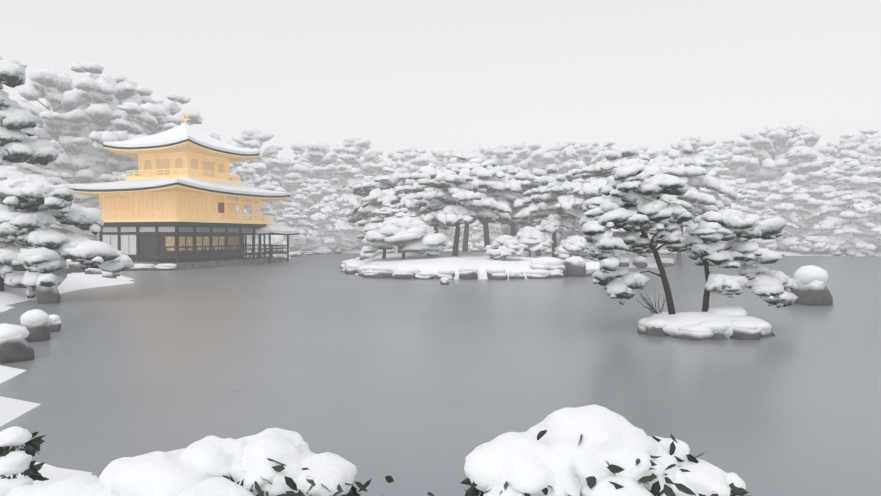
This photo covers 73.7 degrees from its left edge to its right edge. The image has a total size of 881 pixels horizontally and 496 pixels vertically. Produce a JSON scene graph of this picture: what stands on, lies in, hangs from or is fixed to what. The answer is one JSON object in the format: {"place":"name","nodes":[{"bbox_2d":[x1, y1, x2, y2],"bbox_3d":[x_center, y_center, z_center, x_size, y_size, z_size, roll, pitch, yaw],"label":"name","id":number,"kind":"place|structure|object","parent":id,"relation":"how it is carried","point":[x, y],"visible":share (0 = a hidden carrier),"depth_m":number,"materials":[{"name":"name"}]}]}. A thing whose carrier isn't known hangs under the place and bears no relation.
{"place":"outdoors","nodes":[
{"label":"outdoors","id":0,"kind":"place"},
{"bbox_2d":[0,253,880,495],"bbox_3d":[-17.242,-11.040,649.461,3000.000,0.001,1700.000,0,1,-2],"label":"pond water","id":1,"kind":"structure","parent":0,"point":[417,387],"depth_m":11.66,"materials":[{"name":"water"}]},
{"bbox_2d":[0,248,873,363],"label":"shore rocks","id":2,"kind":"object","parent":1,"relation":"in","point":[39,325],"visible":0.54,"depth_m":22.99,"materials":[{"name":"stone"},{"name":"snow"}]},
{"bbox_2d":[0,235,880,484],"bbox_3d":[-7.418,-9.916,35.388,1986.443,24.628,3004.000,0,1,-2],"label":"snow ground","id":3,"kind":"structure","parent":0,"point":[11,409],"depth_m":37.12,"materials":[{"name":"white snow"}]},
{"bbox_2d":[12,131,43,210],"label":"tree","id":4,"kind":"object","parent":3,"relation":"on","point":[36,170],"visible":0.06,"depth_m":50.74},
{"bbox_2d":[14,209,63,248],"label":"tree","id":5,"kind":"object","parent":3,"relation":"on","point":[56,224],"visible":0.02,"depth_m":50.03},
{"bbox_2d":[23,140,68,226],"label":"tree","id":6,"kind":"object","parent":3,"relation":"on","point":[57,180],"depth_m":53.50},
{"bbox_2d":[36,165,84,207],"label":"tree","id":7,"kind":"object","parent":3,"relation":"on","point":[50,173],"visible":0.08,"depth_m":55.07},
{"bbox_2d":[0,68,121,228],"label":"tree","id":8,"kind":"object","parent":3,"relation":"on","point":[56,118],"visible":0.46,"depth_m":59.82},
{"bbox_2d":[0,56,134,298],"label":"shore pine","id":9,"kind":"object","parent":3,"relation":"on","point":[41,202],"visible":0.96,"depth_m":23.81,"materials":[{"name":"white plant"}]},
{"bbox_2d":[64,225,77,229],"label":"tree","id":10,"kind":"object","parent":3,"relation":"on","point":[68,227],"visible":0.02,"depth_m":75.71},
{"bbox_2d":[37,106,110,232],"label":"tree","id":11,"kind":"object","parent":3,"relation":"on","point":[42,108],"depth_m":70.66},
{"bbox_2d":[75,166,110,235],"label":"tree","id":12,"kind":"object","parent":3,"relation":"on","point":[82,233],"visible":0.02,"depth_m":68.64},
{"bbox_2d":[44,61,168,240],"bbox_3d":[-35.408,-8.716,63.010,15.338,20.201,12.055,0,1,22],"label":"tree","id":13,"kind":"object","parent":3,"relation":"on","point":[112,97],"visible":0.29,"depth_m":59.90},
{"bbox_2d":[91,104,183,181],"bbox_3d":[-30.479,-6.952,61.512,10.228,16.377,10.075,1,1,33],"label":"tree","id":14,"kind":"object","parent":3,"relation":"on","point":[163,122],"visible":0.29,"depth_m":60.24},
{"bbox_2d":[106,93,220,171],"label":"tree","id":15,"kind":"object","parent":3,"relation":"on","point":[174,108],"visible":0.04,"depth_m":68.69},
{"bbox_2d":[67,114,299,269],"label":"golden pavilion","id":16,"kind":"structure","parent":3,"relation":"on","point":[178,198],"depth_m":49.74,"materials":[{"name":"gold metal"}]},
{"bbox_2d":[229,163,247,242],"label":"tree","id":17,"kind":"object","parent":3,"relation":"on","point":[238,171],"visible":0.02,"depth_m":69.43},
{"bbox_2d":[231,161,254,207],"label":"tree","id":18,"kind":"object","parent":3,"relation":"on","point":[235,164],"depth_m":74.30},
{"bbox_2d":[229,163,276,244],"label":"tree","id":19,"kind":"object","parent":3,"relation":"on","point":[249,175],"visible":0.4,"depth_m":80.43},
{"bbox_2d":[237,144,270,208],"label":"tree","id":20,"kind":"object","parent":3,"relation":"on","point":[261,175],"depth_m":99.84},
{"bbox_2d":[231,127,289,237],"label":"tree","id":21,"kind":"object","parent":3,"relation":"on","point":[252,138],"visible":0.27,"depth_m":93.67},
{"bbox_2d":[256,150,280,238],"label":"tree","id":22,"kind":"object","parent":3,"relation":"on","point":[273,156],"visible":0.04,"depth_m":101.84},
{"bbox_2d":[251,235,289,251],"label":"tree","id":23,"kind":"object","parent":3,"relation":"on","point":[276,239],"visible":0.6,"depth_m":65.52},
{"bbox_2d":[246,181,299,225],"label":"tree","id":24,"kind":"object","parent":3,"relation":"on","point":[278,207],"visible":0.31,"depth_m":87.78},
{"bbox_2d":[265,234,292,250],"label":"tree","id":25,"kind":"object","parent":3,"relation":"on","point":[285,239],"visible":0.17,"depth_m":80.48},
{"bbox_2d":[263,157,311,225],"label":"tree","id":26,"kind":"object","parent":3,"relation":"on","point":[287,185],"visible":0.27,"depth_m":95.36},
{"bbox_2d":[276,207,318,244],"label":"tree","id":27,"kind":"object","parent":3,"relation":"on","point":[293,214],"visible":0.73,"depth_m":76.61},
{"bbox_2d":[293,142,306,160],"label":"tree","id":28,"kind":"object","parent":3,"relation":"on","point":[297,152],"depth_m":108.30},
{"bbox_2d":[296,243,307,250],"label":"tree","id":29,"kind":"object","parent":3,"relation":"on","point":[303,247],"visible":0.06,"depth_m":84.53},
{"bbox_2d":[289,229,321,249],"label":"tree","id":30,"kind":"object","parent":3,"relation":"on","point":[312,242],"visible":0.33,"depth_m":82.52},
{"bbox_2d":[293,183,330,228],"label":"tree","id":31,"kind":"object","parent":3,"relation":"on","point":[313,193],"visible":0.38,"depth_m":90.35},
{"bbox_2d":[287,141,346,219],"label":"tree","id":32,"kind":"object","parent":3,"relation":"on","point":[316,156],"visible":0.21,"depth_m":96.55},
{"bbox_2d":[282,140,352,219],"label":"tree","id":33,"kind":"object","parent":3,"relation":"on","point":[325,164],"visible":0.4,"depth_m":95.95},
{"bbox_2d":[294,178,357,234],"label":"tree","id":34,"kind":"object","parent":3,"relation":"on","point":[334,189],"visible":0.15,"depth_m":93.14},
{"bbox_2d":[302,196,352,249],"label":"tree","id":35,"kind":"object","parent":3,"relation":"on","point":[325,205],"visible":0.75,"depth_m":87.20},
{"bbox_2d":[311,203,351,244],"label":"tree","id":36,"kind":"object","parent":3,"relation":"on","point":[321,222],"visible":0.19,"depth_m":88.21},
{"bbox_2d":[328,235,341,248],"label":"tree","id":37,"kind":"object","parent":3,"relation":"on","point":[331,246],"visible":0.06,"depth_m":89.09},
{"bbox_2d":[334,232,358,248],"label":"tree","id":38,"kind":"object","parent":3,"relation":"on","point":[351,237],"visible":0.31,"depth_m":91.72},
{"bbox_2d":[334,177,363,246],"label":"tree","id":39,"kind":"object","parent":3,"relation":"on","point":[346,198],"visible":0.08,"depth_m":95.23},
{"bbox_2d":[334,193,371,248],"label":"tree","id":40,"kind":"object","parent":3,"relation":"on","point":[353,232],"visible":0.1,"depth_m":93.53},
{"bbox_2d":[331,196,377,249],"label":"tree","id":41,"kind":"object","parent":3,"relation":"on","point":[352,203],"visible":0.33,"depth_m":90.41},
{"bbox_2d":[347,174,373,244],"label":"tree","id":42,"kind":"object","parent":3,"relation":"on","point":[363,179],"visible":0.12,"depth_m":94.05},
{"bbox_2d":[336,157,386,176],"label":"tree","id":43,"kind":"object","parent":3,"relation":"on","point":[362,160],"depth_m":109.63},
{"bbox_2d":[334,135,391,187],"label":"tree","id":44,"kind":"object","parent":3,"relation":"on","point":[355,147],"visible":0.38,"depth_m":100.20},
{"bbox_2d":[359,151,383,174],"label":"tree","id":45,"kind":"object","parent":3,"relation":"on","point":[376,159],"visible":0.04,"depth_m":115.05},
{"bbox_2d":[0,404,748,495],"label":"snow-covered shrubs","id":46,"kind":"object","parent":3,"relation":"on","point":[593,450],"visible":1,"depth_m":2.19,"materials":[{"name":"white snow"}]},
{"bbox_2d":[344,167,416,252],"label":"island tree","id":47,"kind":"object","parent":3,"relation":"on","point":[362,209],"visible":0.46,"depth_m":60.05,"materials":[{"name":"white plant"}]},
{"bbox_2d":[357,203,431,258],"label":"island tree","id":48,"kind":"object","parent":3,"relation":"on","point":[388,210],"visible":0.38,"depth_m":44.59,"materials":[{"name":"white plant"}]},
{"bbox_2d":[375,160,420,176],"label":"tree","id":49,"kind":"object","parent":3,"relation":"on","point":[403,167],"visible":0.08,"depth_m":109.76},
{"bbox_2d":[384,146,425,168],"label":"tree","id":50,"kind":"object","parent":3,"relation":"on","point":[406,154],"visible":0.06,"depth_m":114.09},
{"bbox_2d":[361,216,451,258],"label":"island tree","id":51,"kind":"object","parent":3,"relation":"on","point":[412,234],"visible":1,"depth_m":42.02,"materials":[{"name":"white plant"}]},
{"bbox_2d":[381,162,443,232],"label":"island tree","id":52,"kind":"object","parent":3,"relation":"on","point":[429,168],"visible":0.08,"depth_m":59.08,"materials":[{"name":"white plant"}]},
{"bbox_2d":[382,172,473,229],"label":"island tree","id":53,"kind":"object","parent":3,"relation":"on","point":[413,204],"visible":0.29,"depth_m":49.90,"materials":[{"name":"white plant"}]},
{"bbox_2d":[409,147,479,171],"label":"tree","id":54,"kind":"object","parent":3,"relation":"on","point":[442,157],"visible":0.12,"depth_m":105.07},
{"bbox_2d":[433,224,460,243],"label":"tree","id":55,"kind":"object","parent":3,"relation":"on","point":[448,232],"depth_m":98.95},
{"bbox_2d":[399,167,511,256],"bbox_3d":[1.195,-2.681,47.700,9.213,7.680,8.808,0,1,9],"label":"island tree","id":56,"kind":"object","parent":3,"relation":"on","point":[454,183],"visible":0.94,"depth_m":45.98,"materials":[{"name":"white plant"}]},
{"bbox_2d":[437,153,488,251],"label":"island tree","id":57,"kind":"object","parent":3,"relation":"on","point":[455,162],"depth_m":64.61,"materials":[{"name":"white plant"}]},
{"bbox_2d":[452,222,483,249],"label":"tree","id":58,"kind":"object","parent":3,"relation":"on","point":[471,244],"visible":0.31,"depth_m":92.26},
{"bbox_2d":[461,147,481,154],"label":"tree","id":59,"kind":"object","parent":3,"relation":"on","point":[475,150],"depth_m":161.22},
{"bbox_2d":[460,220,503,248],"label":"tree","id":60,"kind":"object","parent":3,"relation":"on","point":[494,228],"visible":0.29,"depth_m":92.46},
{"bbox_2d":[461,144,530,224],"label":"tree","id":61,"kind":"object","parent":3,"relation":"on","point":[500,154],"visible":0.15,"depth_m":100.34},
{"bbox_2d":[483,222,509,242],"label":"tree","id":62,"kind":"object","parent":3,"relation":"on","point":[503,226],"visible":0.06,"depth_m":95.96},
{"bbox_2d":[460,158,536,251],"bbox_3d":[4.638,-4.040,58.728,11.270,10.081,13.127,1,2,45],"label":"island tree","id":63,"kind":"object","parent":3,"relation":"on","point":[486,170],"visible":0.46,"depth_m":55.37,"materials":[{"name":"white plant"}]},
{"bbox_2d":[484,234,523,259],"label":"island tree","id":64,"kind":"object","parent":3,"relation":"on","point":[504,245],"visible":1,"depth_m":40.72,"materials":[{"name":"white plant"}]},
{"bbox_2d":[476,167,563,237],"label":"island tree","id":65,"kind":"object","parent":3,"relation":"on","point":[526,179],"visible":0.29,"depth_m":57.12,"materials":[{"name":"white plant"}]},
{"bbox_2d":[500,140,541,166],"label":"tree","id":66,"kind":"object","parent":3,"relation":"on","point":[517,145],"visible":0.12,"depth_m":112.45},
{"bbox_2d":[508,150,543,175],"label":"tree","id":67,"kind":"object","parent":3,"relation":"on","point":[528,162],"visible":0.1,"depth_m":106.12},
{"bbox_2d":[512,226,552,256],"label":"island tree","id":68,"kind":"object","parent":3,"relation":"on","point":[527,237],"visible":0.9,"depth_m":44.73,"materials":[{"name":"white plant"}]},
{"bbox_2d":[501,166,575,255],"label":"island tree","id":69,"kind":"object","parent":3,"relation":"on","point":[538,173],"visible":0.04,"depth_m":64.55,"materials":[{"name":"white plant"}]},
{"bbox_2d":[532,145,565,174],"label":"tree","id":70,"kind":"object","parent":3,"relation":"on","point":[556,155],"visible":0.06,"depth_m":106.54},
{"bbox_2d":[513,173,602,257],"bbox_3d":[10.237,-2.562,49.686,7.840,7.681,9.132,0,1,-8],"label":"island tree","id":71,"kind":"object","parent":3,"relation":"on","point":[568,203],"visible":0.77,"depth_m":49.10,"materials":[{"name":"white plant"}]},
{"bbox_2d":[532,139,588,175],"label":"tree","id":72,"kind":"object","parent":3,"relation":"on","point":[561,146],"visible":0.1,"depth_m":105.32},
{"bbox_2d":[554,235,594,259],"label":"island tree","id":73,"kind":"object","parent":3,"relation":"on","point":[571,246],"visible":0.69,"depth_m":43.44,"materials":[{"name":"white plant"}]},
{"bbox_2d":[549,227,621,257],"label":"island tree","id":74,"kind":"object","parent":3,"relation":"on","point":[563,235],"visible":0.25,"depth_m":54.41,"materials":[{"name":"white plant"}]},
{"bbox_2d":[560,140,615,169],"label":"tree","id":75,"kind":"object","parent":3,"relation":"on","point":[590,152],"visible":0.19,"depth_m":97.22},
{"bbox_2d":[548,148,691,229],"bbox_3d":[15.242,-3.656,51.301,12.250,10.081,14.268,0,1,20],"label":"island tree","id":76,"kind":"object","parent":3,"relation":"on","point":[592,180],"visible":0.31,"depth_m":48.73,"materials":[{"name":"white plant"}]},
{"bbox_2d":[586,147,658,163],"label":"tree","id":77,"kind":"object","parent":3,"relation":"on","point":[653,154],"visible":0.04,"depth_m":98.42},
{"bbox_2d":[606,144,647,151],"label":"tree","id":78,"kind":"object","parent":3,"relation":"on","point":[643,147],"visible":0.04,"depth_m":108.64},
{"bbox_2d":[623,232,663,251],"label":"tree","id":79,"kind":"object","parent":3,"relation":"on","point":[649,236],"visible":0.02,"depth_m":83.36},
{"bbox_2d":[659,156,669,161],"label":"tree","id":80,"kind":"object","parent":3,"relation":"on","point":[664,158],"depth_m":93.53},
{"bbox_2d":[634,154,719,255],"bbox_3d":[19.268,-3.700,55.636,13.092,10.241,12.517,1,1,31],"label":"island tree","id":81,"kind":"object","parent":3,"relation":"on","point":[695,199],"visible":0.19,"depth_m":53.42,"materials":[{"name":"white plant"}]},
{"bbox_2d":[683,220,693,251],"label":"tree","id":82,"kind":"object","parent":3,"relation":"on","point":[685,233],"visible":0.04,"depth_m":82.21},
{"bbox_2d":[579,162,798,314],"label":"pine trees","id":83,"kind":"object","parent":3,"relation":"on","point":[624,201],"visible":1,"depth_m":15.86,"materials":[{"name":"white plant"}]},
{"bbox_2d":[660,134,732,174],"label":"tree","id":84,"kind":"object","parent":3,"relation":"on","point":[697,143],"visible":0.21,"depth_m":94.77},
{"bbox_2d":[663,145,736,258],"bbox_3d":[26.485,-4.393,65.730,12.556,13.922,10.780,0,1,-10],"label":"island tree","id":85,"kind":"object","parent":3,"relation":"on","point":[698,179],"visible":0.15,"depth_m":63.65,"materials":[{"name":"white plant"}]},
{"bbox_2d":[667,143,738,167],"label":"tree","id":86,"kind":"object","parent":3,"relation":"on","point":[715,146],"visible":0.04,"depth_m":103.36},
{"bbox_2d":[698,187,709,193],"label":"tree","id":87,"kind":"object","parent":3,"relation":"on","point":[704,190],"visible":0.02,"depth_m":83.82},
{"bbox_2d":[654,304,771,336],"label":"island snow","id":88,"kind":"structure","parent":3,"relation":"on","point":[727,313],"depth_m":15.79,"materials":[{"name":"white snow"}]},
{"bbox_2d":[695,150,734,182],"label":"tree","id":89,"kind":"object","parent":3,"relation":"on","point":[710,157],"visible":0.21,"depth_m":89.37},
{"bbox_2d":[702,170,737,192],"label":"tree","id":90,"kind":"object","parent":3,"relation":"on","point":[714,172],"visible":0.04,"depth_m":84.62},
{"bbox_2d":[717,141,722,149],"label":"tree","id":91,"kind":"object","parent":3,"relation":"on","point":[719,143],"visible":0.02,"depth_m":123.45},
{"bbox_2d":[709,149,737,174],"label":"tree","id":92,"kind":"object","parent":3,"relation":"on","point":[720,152],"visible":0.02,"depth_m":96.85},
{"bbox_2d":[722,138,741,153],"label":"tree","id":93,"kind":"object","parent":3,"relation":"on","point":[728,146],"visible":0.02,"depth_m":111.45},
{"bbox_2d":[713,186,754,214],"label":"tree","id":94,"kind":"object","parent":3,"relation":"on","point":[743,207],"visible":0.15,"depth_m":77.75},
{"bbox_2d":[721,147,760,190],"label":"tree","id":95,"kind":"object","parent":3,"relation":"on","point":[745,173],"visible":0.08,"depth_m":93.96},
{"bbox_2d":[734,192,761,215],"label":"tree","id":96,"kind":"object","parent":3,"relation":"on","point":[753,211],"visible":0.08,"depth_m":80.98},
{"bbox_2d":[733,135,778,172],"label":"tree","id":97,"kind":"object","parent":3,"relation":"on","point":[739,143],"depth_m":103.00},
{"bbox_2d":[734,178,779,245],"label":"tree","id":98,"kind":"object","parent":3,"relation":"on","point":[746,189],"visible":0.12,"depth_m":84.55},
{"bbox_2d":[742,238,777,249],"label":"tree","id":99,"kind":"object","parent":3,"relation":"on","point":[768,244],"visible":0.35,"depth_m":80.41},
{"bbox_2d":[728,124,822,241],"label":"tree","id":100,"kind":"object","parent":3,"relation":"on","point":[761,150],"visible":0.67,"depth_m":87.84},
{"bbox_2d":[760,209,798,238],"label":"tree","id":101,"kind":"object","parent":3,"relation":"on","point":[768,213],"visible":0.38,"depth_m":80.96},
{"bbox_2d":[743,122,826,247],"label":"tree","id":102,"kind":"object","parent":3,"relation":"on","point":[802,136],"visible":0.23,"depth_m":88.36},
{"bbox_2d":[761,193,813,249],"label":"tree","id":103,"kind":"object","parent":3,"relation":"on","point":[801,225],"visible":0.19,"depth_m":82.19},
{"bbox_2d":[752,179,823,249],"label":"tree","id":104,"kind":"object","parent":3,"relation":"on","point":[784,189],"visible":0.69,"depth_m":81.67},
{"bbox_2d":[778,237,802,250],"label":"shrub","id":105,"kind":"object","parent":3,"relation":"on","point":[792,243],"visible":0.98,"depth_m":80.38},
{"bbox_2d":[775,125,828,235],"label":"tree","id":106,"kind":"object","parent":3,"relation":"on","point":[822,149],"visible":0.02,"depth_m":97.87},
{"bbox_2d":[797,236,831,253],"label":"tree","id":107,"kind":"object","parent":3,"relation":"on","point":[809,241],"visible":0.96,"depth_m":78.00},
{"bbox_2d":[801,152,832,219],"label":"tree","id":108,"kind":"object","parent":3,"relation":"on","point":[822,156],"visible":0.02,"depth_m":92.59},
{"bbox_2d":[786,178,861,248],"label":"tree","id":109,"kind":"object","parent":3,"relation":"on","point":[798,232],"visible":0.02,"depth_m":86.13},
{"bbox_2d":[807,178,850,236],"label":"tree","id":110,"kind":"object","parent":3,"relation":"on","point":[820,181],"visible":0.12,"depth_m":81.51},
{"bbox_2d":[811,236,848,252],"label":"tree","id":111,"kind":"object","parent":3,"relation":"on","point":[843,246],"visible":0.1,"depth_m":77.80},
{"bbox_2d":[801,192,871,251],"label":"tree","id":112,"kind":"object","parent":3,"relation":"on","point":[820,228],"visible":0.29,"depth_m":79.11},
{"bbox_2d":[802,171,880,249],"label":"tree","id":113,"kind":"object","parent":3,"relation":"on","point":[833,176],"visible":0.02,"depth_m":80.17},
{"bbox_2d":[804,158,880,250],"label":"tree","id":114,"kind":"object","parent":3,"relation":"on","point":[864,180],"visible":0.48,"depth_m":79.35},
{"bbox_2d":[804,127,880,174],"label":"tree","id":115,"kind":"object","parent":3,"relation":"on","point":[850,141],"visible":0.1,"depth_m":95.94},
{"bbox_2d":[811,190,880,255],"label":"tree","id":116,"kind":"object","parent":3,"relation":"on","point":[850,232],"visible":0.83,"depth_m":76.26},
{"bbox_2d":[819,159,879,249],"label":"tree","id":117,"kind":"object","parent":3,"relation":"on","point":[834,165],"visible":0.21,"depth_m":80.78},
{"bbox_2d":[821,185,880,249],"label":"tree","id":118,"kind":"object","parent":3,"relation":"on","point":[870,199],"depth_m":78.19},
{"bbox_2d":[836,143,880,164],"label":"tree","id":119,"kind":"object","parent":3,"relation":"on","point":[863,153],"visible":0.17,"depth_m":90.81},
{"bbox_2d":[850,156,880,249],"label":"tree","id":120,"kind":"object","parent":3,"relation":"on","point":[874,161],"visible":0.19,"depth_m":80.27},
{"bbox_2d":[869,133,880,140],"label":"tree","id":121,"kind":"object","parent":3,"relation":"on","point":[871,137],"depth_m":211.49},
{"bbox_2d":[0,0,880,166],"label":"sky","id":122,"kind":"structure","parent":0,"point":[456,75],"materials":[{"name":"white"}]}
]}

